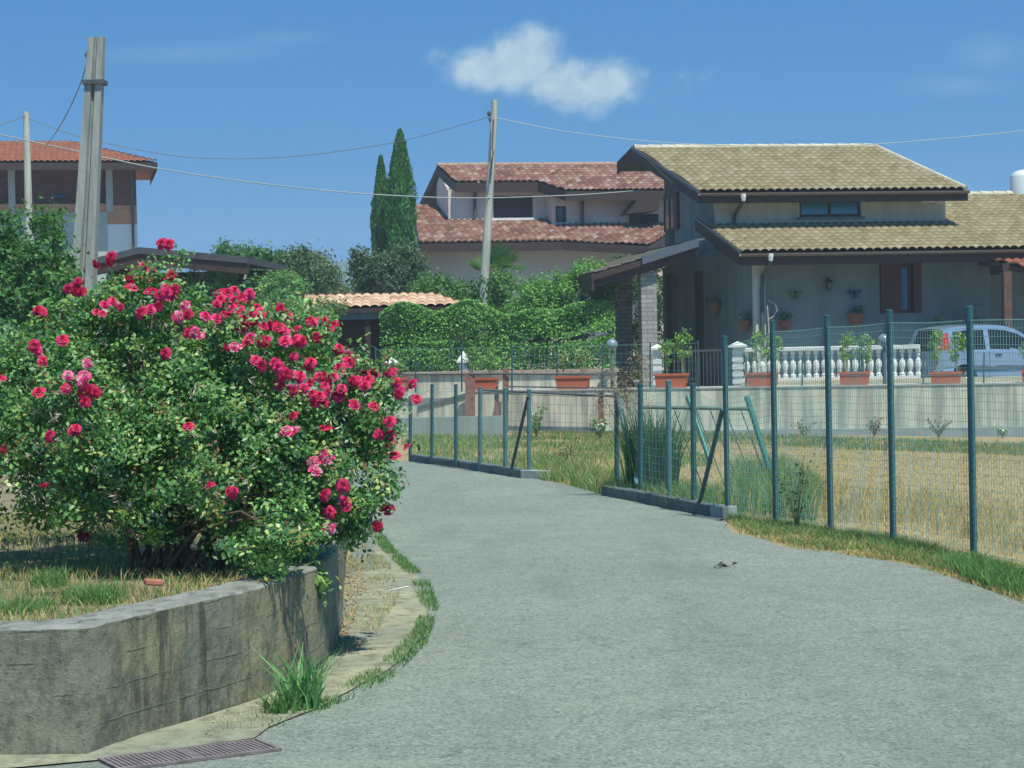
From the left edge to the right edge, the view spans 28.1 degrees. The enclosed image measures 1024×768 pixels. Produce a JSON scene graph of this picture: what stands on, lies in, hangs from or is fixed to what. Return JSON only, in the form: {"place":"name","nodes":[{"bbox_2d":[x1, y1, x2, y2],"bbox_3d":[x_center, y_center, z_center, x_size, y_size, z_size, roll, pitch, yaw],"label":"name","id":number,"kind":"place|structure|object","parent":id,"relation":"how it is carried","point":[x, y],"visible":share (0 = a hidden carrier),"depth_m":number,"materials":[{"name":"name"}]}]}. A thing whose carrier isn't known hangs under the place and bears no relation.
{"place":"outdoors","nodes":[
{"label":"outdoors","id":0,"kind":"place"},
{"bbox_2d":[0,526,431,767],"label":"pavement","id":1,"kind":"structure","parent":0,"point":[398,622],"depth_m":11.01,"materials":[{"name":"beige concrete"}]},
{"bbox_2d":[256,687,303,714],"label":"grass tuft","id":2,"kind":"object","parent":1,"relation":"on","point":[280,707],"visible":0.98,"depth_m":9.69,"materials":[{"name":"green plant"}]},
{"bbox_2d":[250,645,348,711],"bbox_3d":[-1.014,1.413,9.836,0.454,0.308,0.469,-1,1,-12],"label":"grass tuft","id":3,"kind":"object","parent":1,"relation":"on","point":[307,686],"visible":0.87,"depth_m":9.79,"materials":[{"name":"green plant"}]},
{"bbox_2d":[205,548,398,733],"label":"apron litter","id":4,"kind":"object","parent":1,"relation":"on","point":[343,615],"visible":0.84,"depth_m":13.85,"materials":[{"name":"beige plant"}]},
{"bbox_2d":[335,556,364,648],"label":"fallen leaves","id":5,"kind":"object","parent":1,"relation":"on","point":[342,630],"visible":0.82,"depth_m":14.40,"materials":[{"name":"beige plant"}]},
{"bbox_2d":[331,255,369,292],"bbox_3d":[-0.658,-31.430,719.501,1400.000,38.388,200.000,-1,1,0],"label":"hills","id":6,"kind":"structure","parent":0,"point":[342,264],"depth_m":732.81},
{"bbox_2d":[103,364,638,408],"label":"yard ground","id":7,"kind":"structure","parent":0,"point":[423,401],"depth_m":48.87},
{"bbox_2d":[23,111,33,244],"bbox_3d":[-13.639,-3.653,57.931,0.320,8.076,0.320,-1,1,0],"label":"utility pole","id":8,"kind":"object","parent":7,"relation":"on","point":[27,172],"visible":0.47,"depth_m":57.80,"materials":[{"name":"grey concrete"}]},
{"bbox_2d":[30,117,487,158],"bbox_3d":[-7.163,-6.898,56.138,13.530,1.465,0.211,-1,1,15],"label":"power line","id":9,"kind":"object","parent":8,"relation":"attached to","point":[271,157],"visible":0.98,"depth_m":56.10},
{"bbox_2d":[0,140,157,374],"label":"house","id":10,"kind":"structure","parent":7,"relation":"on","point":[54,171],"depth_m":78.18,"materials":[{"name":"red tile"}]},
{"bbox_2d":[54,193,65,198],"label":"window","id":11,"kind":"structure","parent":10,"relation":"in","point":[56,195],"depth_m":78.32,"materials":[{"name":"blue glass"}]},
{"bbox_2d":[97,247,286,393],"bbox_3d":[-8.106,-1.373,52.930,3.738,4.096,6.000,-1,1,3],"label":"carport","id":12,"kind":"object","parent":7,"relation":"on","point":[240,265],"visible":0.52,"depth_m":49.97,"materials":[{"name":"brown wood"}]},
{"bbox_2d":[178,252,243,357],"bbox_3d":[-7.542,-1.424,51.485,1.756,3.842,1.582,-1,1,0],"label":"round shrub","id":13,"kind":"object","parent":7,"relation":"on","point":[220,280],"visible":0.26,"depth_m":51.13,"materials":[{"name":"green plant"}]},
{"bbox_2d":[210,235,285,270],"bbox_3d":[-8.054,-2.110,61.951,2.148,4.819,1.980,-2,2,-39],"label":"broadleaf tree","id":14,"kind":"object","parent":7,"relation":"on","point":[224,248],"visible":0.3,"depth_m":61.65,"materials":[{"name":"green plant"}]},
{"bbox_2d":[240,267,313,350],"bbox_3d":[-6.050,-1.264,51.994,2.127,3.430,1.516,-1,1,0],"label":"round shrub","id":15,"kind":"object","parent":7,"relation":"on","point":[275,285],"visible":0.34,"depth_m":51.72,"materials":[{"name":"green plant"}]},
{"bbox_2d":[206,293,348,355],"bbox_3d":[-5.826,-0.930,50.808,3.273,2.819,2.230,-2,1,-26],"label":"shrub","id":16,"kind":"object","parent":7,"relation":"on","point":[338,306],"visible":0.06,"depth_m":50.65,"materials":[{"name":"green plant"}]},
{"bbox_2d":[277,297,300,369],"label":"shrub","id":17,"kind":"object","parent":7,"relation":"on","point":[282,300],"visible":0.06,"depth_m":50.46,"materials":[{"name":"green plant"}]},
{"bbox_2d":[272,238,343,370],"bbox_3d":[-6.576,-2.186,64.026,2.987,4.794,2.078,-1,1,0],"label":"broadleaf tree","id":18,"kind":"object","parent":7,"relation":"on","point":[301,262],"visible":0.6,"depth_m":63.65,"materials":[{"name":"green plant"}]},
{"bbox_2d":[309,246,353,294],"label":"broadleaf tree","id":19,"kind":"object","parent":7,"relation":"on","point":[345,289],"visible":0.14,"depth_m":65.72,"materials":[{"name":"green plant"}]},
{"bbox_2d":[369,154,388,292],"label":"cypress","id":20,"kind":"object","parent":7,"relation":"on","point":[377,226],"visible":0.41,"depth_m":68.68,"materials":[{"name":"green plant"}]},
{"bbox_2d":[297,292,461,373],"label":"shed","id":21,"kind":"structure","parent":7,"relation":"on","point":[360,319],"depth_m":53.80,"materials":[{"name":"ceramic"}]},
{"bbox_2d":[340,239,433,294],"bbox_3d":[-3.753,-2.083,61.921,2.819,4.578,2.146,-1,1,0],"label":"olive tree","id":22,"kind":"object","parent":7,"relation":"on","point":[394,271],"visible":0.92,"depth_m":61.63,"materials":[{"name":"green plant"}]},
{"bbox_2d":[382,128,418,292],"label":"cypress","id":23,"kind":"object","parent":7,"relation":"on","point":[400,220],"visible":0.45,"depth_m":67.60,"materials":[{"name":"green plant"}]},
{"bbox_2d":[457,351,470,370],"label":"gate pillar","id":24,"kind":"structure","parent":7,"relation":"on","point":[463,362],"depth_m":49.72,"materials":[{"name":"white paint"}]},
{"bbox_2d":[474,99,497,370],"bbox_3d":[-0.709,-3.671,54.390,0.832,7.741,0.320,-1,1,5],"label":"utility pole","id":25,"kind":"object","parent":7,"relation":"on","point":[486,248],"visible":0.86,"depth_m":54.33,"materials":[{"name":"grey concrete"}]},
{"bbox_2d":[0,134,645,198],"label":"power line","id":26,"kind":"object","parent":25,"relation":"attached to","point":[320,189],"visible":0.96,"depth_m":51.57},
{"bbox_2d":[498,118,1023,146],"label":"power line","id":27,"kind":"object","parent":25,"relation":"attached to","point":[773,146],"visible":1,"depth_m":50.41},
{"bbox_2d":[405,263,582,369],"bbox_3d":[-0.659,-1.497,54.992,5.314,3.549,2.495,-1,1,0],"label":"leafy shrub","id":28,"kind":"object","parent":7,"relation":"on","point":[496,291],"visible":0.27,"depth_m":54.57,"materials":[{"name":"green plant"}]},
{"bbox_2d":[465,238,529,369],"bbox_3d":[-0.287,-1.957,57.522,2.196,4.352,2.396,0,2,39],"label":"fan palm","id":29,"kind":"object","parent":7,"relation":"on","point":[498,256],"visible":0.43,"depth_m":57.15,"materials":[{"name":"green plant"}]},
{"bbox_2d":[379,298,616,371],"bbox_3d":[-0.358,-0.879,52.019,5.999,2.625,1.624,-1,1,0],"label":"clipped hedge","id":30,"kind":"object","parent":7,"relation":"on","point":[597,313],"visible":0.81,"depth_m":51.59,"materials":[{"name":"green plant"}]},
{"bbox_2d":[413,162,664,370],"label":"house","id":31,"kind":"structure","parent":7,"relation":"on","point":[544,234],"depth_m":72.09,"materials":[{"name":"beige paint"}]},
{"bbox_2d":[493,195,531,217],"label":"window","id":32,"kind":"structure","parent":31,"relation":"in","point":[503,207],"depth_m":73.00,"materials":[{"name":"grey glass"}]},
{"bbox_2d":[555,206,565,221],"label":"window","id":33,"kind":"structure","parent":31,"relation":"in","point":[560,211],"depth_m":72.38,"materials":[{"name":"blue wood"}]},
{"bbox_2d":[500,253,623,366],"bbox_3d":[1.309,-1.551,53.206,3.252,3.681,2.022,-1,1,0],"label":"climbing shrub","id":34,"kind":"object","parent":7,"relation":"on","point":[552,296],"visible":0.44,"depth_m":52.85,"materials":[{"name":"green plant"}]},
{"bbox_2d":[590,248,665,379],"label":"broadleaf tree","id":35,"kind":"object","parent":7,"relation":"on","point":[659,310],"visible":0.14,"depth_m":65.44,"materials":[{"name":"green plant"}]},
{"bbox_2d":[651,344,662,386],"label":"gate pillar","id":36,"kind":"structure","parent":7,"relation":"on","point":[657,362],"depth_m":48.60,"materials":[{"name":"white paint"}]},
{"bbox_2d":[673,349,721,386],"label":"iron gate","id":37,"kind":"structure","parent":7,"relation":"on","point":[704,350],"depth_m":48.41,"materials":[{"name":"grey metal"}]},
{"bbox_2d":[728,341,746,385],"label":"gate pillar","id":38,"kind":"structure","parent":7,"relation":"on","point":[737,368],"depth_m":48.11,"materials":[{"name":"white paint"}]},
{"bbox_2d":[554,143,1023,387],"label":"house","id":39,"kind":"structure","parent":7,"relation":"on","point":[753,228],"depth_m":52.30,"materials":[{"name":"beige paint"}]},
{"bbox_2d":[663,194,672,231],"bbox_3d":[4.471,-4.839,57.894,0.060,1.031,1.338,-1,1,-9],"label":"window","id":40,"kind":"structure","parent":39,"relation":"in","point":[667,200],"depth_m":58.05,"materials":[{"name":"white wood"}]},
{"bbox_2d":[705,296,720,312],"bbox_3d":[5.224,-2.079,52.854,0.524,0.513,0.355,-1,1,-9],"label":"wall pot","id":41,"kind":"object","parent":39,"relation":"attached to","point":[714,307],"depth_m":52.77,"materials":[{"name":"ceramic"}]},
{"bbox_2d":[735,310,749,330],"bbox_3d":[5.827,-1.596,51.314,0.384,0.519,0.368,-2,1,-29],"label":"wall pot","id":42,"kind":"object","parent":39,"relation":"attached to","point":[744,323],"depth_m":51.20,"materials":[{"name":"ceramic"}]},
{"bbox_2d":[767,300,777,346],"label":"bare vine","id":43,"kind":"object","parent":39,"relation":"attached to","point":[768,318],"visible":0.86,"depth_m":50.06,"materials":[{"name":"grey plant"}]},
{"bbox_2d":[778,311,794,330],"bbox_3d":[6.836,-1.573,51.081,0.459,0.486,0.414,-1,1,-9],"label":"wall pot","id":44,"kind":"object","parent":39,"relation":"attached to","point":[785,323],"depth_m":50.97,"materials":[{"name":"ceramic"}]},
{"bbox_2d":[789,289,802,299],"bbox_3d":[7.092,-2.235,51.191,0.360,0.251,0.074,-1,1,-9],"label":"wall ornament","id":45,"kind":"object","parent":39,"relation":"attached to","point":[797,294],"depth_m":51.19,"materials":[{"name":"green paint"}]},
{"bbox_2d":[825,277,832,290],"bbox_3d":[7.936,-2.497,51.254,0.208,0.360,0.256,-1,1,21],"label":"wall lantern","id":46,"kind":"object","parent":39,"relation":"attached to","point":[828,281],"depth_m":51.19,"materials":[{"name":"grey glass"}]},
{"bbox_2d":[799,202,859,216],"bbox_3d":[8.271,-4.580,53.440,1.661,0.444,0.060,-1,1,-9],"label":"window","id":47,"kind":"structure","parent":39,"relation":"in","point":[807,209],"depth_m":53.42,"materials":[{"name":"blue glass"}]},
{"bbox_2d":[848,289,861,298],"bbox_3d":[8.605,-2.267,51.431,0.360,0.251,0.074,-1,1,-9],"label":"wall ornament","id":48,"kind":"object","parent":39,"relation":"attached to","point":[856,293],"depth_m":51.43,"materials":[{"name":"blue paint"}]},
{"bbox_2d":[847,305,864,323],"bbox_3d":[8.628,-1.749,51.339,0.458,0.480,0.440,-1,1,-9],"label":"wall pot","id":49,"kind":"object","parent":39,"relation":"attached to","point":[856,318],"depth_m":51.22,"materials":[{"name":"ceramic"}]},
{"bbox_2d":[901,263,910,312],"bbox_3d":[9.840,-2.437,51.822,0.507,1.291,0.060,-1,1,-9],"label":"window","id":50,"kind":"structure","parent":39,"relation":"in","point":[905,267],"depth_m":51.83,"materials":[{"name":"blue glass"}]},
{"bbox_2d":[924,310,956,327],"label":"potted plant","id":51,"kind":"object","parent":39,"relation":"on","point":[942,319],"visible":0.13,"depth_m":51.34,"materials":[{"name":"green plant"}]},
{"bbox_2d":[740,344,1022,385],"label":"balustrade","id":52,"kind":"object","parent":7,"relation":"on","point":[812,381],"visible":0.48,"depth_m":47.58,"materials":[{"name":"white paint"}]},
{"bbox_2d":[905,324,1023,377],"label":"parked car","id":53,"kind":"object","parent":7,"relation":"on","point":[999,359],"visible":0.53,"depth_m":48.08,"materials":[{"name":"silver metal"}]},
{"bbox_2d":[0,0,1023,291],"label":"sky","id":54,"kind":"structure","parent":0,"point":[266,79],"materials":[{"name":"blue"}]},
{"bbox_2d":[3,432,1023,591],"bbox_3d":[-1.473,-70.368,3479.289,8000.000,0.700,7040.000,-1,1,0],"label":"ground","id":55,"kind":"structure","parent":0,"point":[403,453],"depth_m":30.01,"materials":[{"name":"plant"}]},
{"bbox_2d":[66,36,107,427],"bbox_3d":[-6.094,-1.697,28.968,0.830,6.374,0.335,-1,1,0],"label":"utility pole","id":56,"kind":"object","parent":55,"relation":"on","point":[87,207],"visible":0.59,"depth_m":28.84,"materials":[{"name":"concrete"}]},
{"bbox_2d":[47,65,85,144],"bbox_3d":[-7.936,-4.874,36.412,0.090,0.286,15.520,-2,1,-15],"label":"power line","id":57,"kind":"object","parent":56,"relation":"attached to","point":[71,103],"visible":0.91,"depth_m":34.81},
{"bbox_2d":[0,469,353,754],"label":"planter wall","id":58,"kind":"structure","parent":55,"relation":"on","point":[89,682],"depth_m":9.36,"materials":[{"name":"concrete"}]},
{"bbox_2d":[0,444,288,620],"bbox_3d":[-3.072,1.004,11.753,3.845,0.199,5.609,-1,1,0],"label":"grass","id":59,"kind":"structure","parent":58,"relation":"in","point":[27,586],"depth_m":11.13,"materials":[{"name":"green plant"}]},
{"bbox_2d":[0,591,61,615],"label":"grass tuft","id":60,"kind":"object","parent":59,"relation":"on","point":[4,605],"visible":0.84,"depth_m":9.72,"materials":[{"name":"green plant"}]},
{"bbox_2d":[20,564,74,588],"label":"grass tuft","id":61,"kind":"object","parent":59,"relation":"on","point":[44,582],"visible":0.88,"depth_m":10.48,"materials":[{"name":"green plant"}]},
{"bbox_2d":[0,194,98,445],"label":"broad shrub","id":62,"kind":"object","parent":59,"relation":"on","point":[28,269],"visible":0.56,"depth_m":25.54,"materials":[{"name":"green plant"}]},
{"bbox_2d":[46,575,133,605],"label":"grass tuft","id":63,"kind":"object","parent":59,"relation":"on","point":[105,593],"visible":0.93,"depth_m":10.04,"materials":[{"name":"green plant"}]},
{"bbox_2d":[87,526,144,545],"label":"grass tuft","id":64,"kind":"object","parent":59,"relation":"on","point":[100,536],"visible":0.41,"depth_m":12.62,"materials":[{"name":"green plant"}]},
{"bbox_2d":[143,579,163,585],"bbox_3d":[-1.766,0.977,10.093,0.090,0.030,0.060,5,-1,-23],"label":"brick shard","id":65,"kind":"object","parent":59,"relation":"on","point":[153,582],"visible":1,"depth_m":10.07,"materials":[{"name":"orange brick"}]},
{"bbox_2d":[0,238,421,610],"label":"rose bush","id":66,"kind":"object","parent":59,"relation":"on","point":[143,442],"visible":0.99,"depth_m":11.19,"materials":[{"name":"green plant"}]},
{"bbox_2d":[94,368,618,401],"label":"parapet wall","id":67,"kind":"structure","parent":55,"relation":"on","point":[424,382],"depth_m":49.23,"materials":[{"name":"concrete"}]},
{"bbox_2d":[317,416,502,436],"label":"wall","id":68,"kind":"structure","parent":55,"relation":"on","point":[447,425],"depth_m":45.53,"materials":[{"name":"concrete"}]},
{"bbox_2d":[410,454,549,480],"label":"kerb","id":69,"kind":"structure","parent":55,"relation":"on","point":[516,472],"depth_m":31.84,"materials":[{"name":"grey concrete"}]},
{"bbox_2d":[371,384,530,470],"bbox_3d":[-1.162,0.678,33.710,0.087,1.371,8.126,-2,1,-21],"label":"wire fence","id":70,"kind":"object","parent":69,"relation":"on","point":[527,406],"visible":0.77,"depth_m":31.95,"materials":[{"name":"green metal"}]},
{"bbox_2d":[401,369,624,432],"bbox_3d":[0.050,0.513,47.609,5.390,1.752,0.266,-1,1,14],"label":"rusty rail fence","id":71,"kind":"object","parent":55,"relation":"on","point":[469,381],"visible":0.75,"depth_m":47.49,"materials":[{"name":"metal"}]},
{"bbox_2d":[5,382,1023,436],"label":"retaining wall","id":72,"kind":"structure","parent":55,"relation":"on","point":[550,420],"depth_m":46.41,"materials":[{"name":"concrete"}]},
{"bbox_2d":[389,361,409,391],"bbox_3d":[-2.697,-0.189,48.831,0.478,0.751,0.348,-1,1,14],"label":"planter","id":73,"kind":"object","parent":72,"relation":"on","point":[401,369],"visible":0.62,"depth_m":48.76,"materials":[{"name":"ceramic"}]},
{"bbox_2d":[462,344,500,389],"bbox_3d":[-0.719,-0.401,48.333,0.897,1.112,0.512,-1,1,14],"label":"planter","id":74,"kind":"object","parent":72,"relation":"on","point":[489,382],"visible":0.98,"depth_m":48.24,"materials":[{"name":"ceramic"}]},
{"bbox_2d":[554,350,591,388],"bbox_3d":[1.411,-0.338,47.818,0.841,0.917,0.389,-1,1,14],"label":"planter","id":75,"kind":"object","parent":72,"relation":"on","point":[572,381],"visible":1,"depth_m":47.73,"materials":[{"name":"ceramic"}]},
{"bbox_2d":[606,339,617,386],"bbox_3d":[2.347,-0.455,47.951,0.280,1.209,0.280,-1,1,0],"label":"globe lamp","id":76,"kind":"object","parent":72,"relation":"on","point":[611,345],"visible":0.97,"depth_m":47.89,"materials":[{"name":"white paint"}]},
{"bbox_2d":[653,327,693,387],"bbox_3d":[3.735,-0.610,47.242,0.935,1.388,0.513,-1,1,14],"label":"planter","id":77,"kind":"object","parent":72,"relation":"on","point":[679,380],"visible":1,"depth_m":47.17,"materials":[{"name":"ceramic"}]},
{"bbox_2d":[375,341,984,392],"bbox_3d":[4.893,-0.456,46.861,16.843,1.092,0.053,-1,1,14],"label":"terrace fence","id":78,"kind":"object","parent":72,"relation":"on","point":[504,364],"visible":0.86,"depth_m":47.79,"materials":[{"name":"grey paint"}]},
{"bbox_2d":[746,330,783,386],"bbox_3d":[5.771,-0.612,46.758,0.892,1.328,0.564,-1,1,14],"label":"planter","id":79,"kind":"object","parent":72,"relation":"on","point":[759,340],"visible":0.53,"depth_m":46.68,"materials":[{"name":"ceramic"}]},
{"bbox_2d":[838,330,874,384],"bbox_3d":[7.797,-0.599,46.261,0.846,1.238,0.453,-1,1,14],"label":"planter","id":80,"kind":"object","parent":72,"relation":"on","point":[843,379],"visible":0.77,"depth_m":46.19,"materials":[{"name":"ceramic"}]},
{"bbox_2d":[877,334,886,383],"bbox_3d":[8.448,-0.542,46.462,0.300,1.190,0.300,-1,1,0],"label":"globe lamp","id":81,"kind":"object","parent":72,"relation":"on","point":[883,357],"visible":0.63,"depth_m":46.42,"materials":[{"name":"grey metal"}]},
{"bbox_2d":[926,327,965,383],"bbox_3d":[9.735,-0.646,45.773,0.941,1.270,0.439,-1,1,14],"label":"planter","id":82,"kind":"object","parent":72,"relation":"on","point":[955,378],"visible":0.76,"depth_m":45.72,"materials":[{"name":"ceramic"}]},
{"bbox_2d":[525,402,547,436],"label":"weed plant","id":83,"kind":"object","parent":55,"relation":"on","point":[536,420],"visible":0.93,"depth_m":44.03,"materials":[{"name":"green plant"}]},
{"bbox_2d":[401,432,714,479],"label":"lawn grass","id":84,"kind":"structure","parent":55,"relation":"on","point":[422,440],"depth_m":39.14,"materials":[{"name":"green plant"}]},
{"bbox_2d":[524,449,613,494],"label":"weeds","id":85,"kind":"object","parent":55,"relation":"on","point":[585,476],"visible":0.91,"depth_m":29.43,"materials":[{"name":"green plant"}]},
{"bbox_2d":[557,436,582,459],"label":"weed plant","id":86,"kind":"object","parent":55,"relation":"on","point":[568,451],"visible":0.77,"depth_m":32.96,"materials":[{"name":"green plant"}]},
{"bbox_2d":[589,415,607,436],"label":"weed plant","id":87,"kind":"object","parent":55,"relation":"on","point":[601,427],"visible":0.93,"depth_m":43.97,"materials":[{"name":"green plant"}]},
{"bbox_2d":[590,340,698,492],"bbox_3d":[1.669,0.410,25.704,1.290,2.008,0.978,-1,1,23],"label":"reed clump","id":88,"kind":"object","parent":55,"relation":"on","point":[631,465],"visible":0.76,"depth_m":25.57,"materials":[{"name":"green plant"}]},
{"bbox_2d":[595,467,730,508],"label":"weeds","id":89,"kind":"object","parent":55,"relation":"on","point":[621,482],"visible":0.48,"depth_m":24.49,"materials":[{"name":"green plant"}]},
{"bbox_2d":[602,485,735,518],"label":"kerb","id":90,"kind":"structure","parent":55,"relation":"on","point":[710,509],"depth_m":23.42,"materials":[{"name":"grey concrete"}]},
{"bbox_2d":[614,380,722,503],"bbox_3d":[1.798,0.702,24.054,0.085,1.505,5.076,-1,1,-10],"label":"short wire fence","id":91,"kind":"object","parent":90,"relation":"on","point":[667,456],"visible":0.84,"depth_m":23.81,"materials":[{"name":"green metal"}]},
{"bbox_2d":[643,395,771,483],"bbox_3d":[2.533,0.847,25.974,1.732,1.405,0.565,-1,1,0],"label":"leaning frame","id":92,"kind":"object","parent":55,"relation":"on","point":[702,441],"visible":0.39,"depth_m":26.09,"materials":[{"name":"green paint"}]},
{"bbox_2d":[511,428,1023,455],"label":"wall foot grass","id":93,"kind":"structure","parent":55,"relation":"on","point":[814,441],"depth_m":40.99,"materials":[{"name":"green plant"}]},
{"bbox_2d":[716,449,826,521],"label":"weeds","id":94,"kind":"object","parent":55,"relation":"on","point":[809,485],"visible":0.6,"depth_m":22.66,"materials":[{"name":"green plant"}]},
{"bbox_2d":[546,434,1023,562],"bbox_3d":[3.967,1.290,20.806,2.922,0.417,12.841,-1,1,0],"label":"dry grass","id":95,"kind":"structure","parent":55,"relation":"on","point":[963,522],"depth_m":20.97,"materials":[{"name":"beige plant"}]},
{"bbox_2d":[773,452,818,525],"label":"weed plant","id":96,"kind":"object","parent":55,"relation":"on","point":[796,516],"visible":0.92,"depth_m":19.34,"materials":[{"name":"green plant"}]},
{"bbox_2d":[791,419,815,435],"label":"weed plant","id":97,"kind":"object","parent":55,"relation":"on","point":[802,430],"visible":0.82,"depth_m":45.13,"materials":[{"name":"green plant"}]},
{"bbox_2d":[722,306,1023,561],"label":"wire fence","id":98,"kind":"object","parent":55,"relation":"on","point":[891,424],"visible":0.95,"depth_m":17.86,"materials":[{"name":"green metal"}]},
{"bbox_2d":[865,418,880,436],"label":"weed plant","id":99,"kind":"object","parent":55,"relation":"on","point":[874,430],"visible":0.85,"depth_m":45.03,"materials":[{"name":"green plant"}]},
{"bbox_2d":[927,416,951,436],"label":"weed plant","id":100,"kind":"object","parent":55,"relation":"on","point":[942,429],"visible":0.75,"depth_m":44.56,"materials":[{"name":"green plant"}]},
{"bbox_2d":[938,550,1023,598],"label":"lush grass","id":101,"kind":"structure","parent":55,"relation":"on","point":[1003,575],"depth_m":14.27,"materials":[{"name":"green plant"}]},
{"bbox_2d":[995,423,1008,437],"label":"weed plant","id":102,"kind":"object","parent":55,"relation":"on","point":[1003,433],"visible":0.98,"depth_m":44.40,"materials":[{"name":"green plant"}]},
{"bbox_2d":[20,460,1023,767],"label":"road","id":103,"kind":"structure","parent":0,"point":[578,628],"depth_m":11.25,"materials":[{"name":"grey asphalt"}]},
{"bbox_2d":[97,738,281,767],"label":"drain grate","id":104,"kind":"object","parent":103,"relation":"on","point":[189,754],"visible":1,"depth_m":8.74,"materials":[{"name":"grey metal"}]},
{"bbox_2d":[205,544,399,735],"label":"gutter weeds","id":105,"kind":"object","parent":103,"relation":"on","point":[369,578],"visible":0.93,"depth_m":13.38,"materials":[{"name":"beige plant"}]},
{"bbox_2d":[257,528,439,727],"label":"apron grass","id":106,"kind":"structure","parent":103,"relation":"on","point":[405,563],"depth_m":11.97,"materials":[{"name":"green plant"}]},
{"bbox_2d":[723,511,1023,601],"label":"verge grass","id":107,"kind":"structure","parent":0,"point":[915,548],"depth_m":17.38,"materials":[{"name":"green plant"}]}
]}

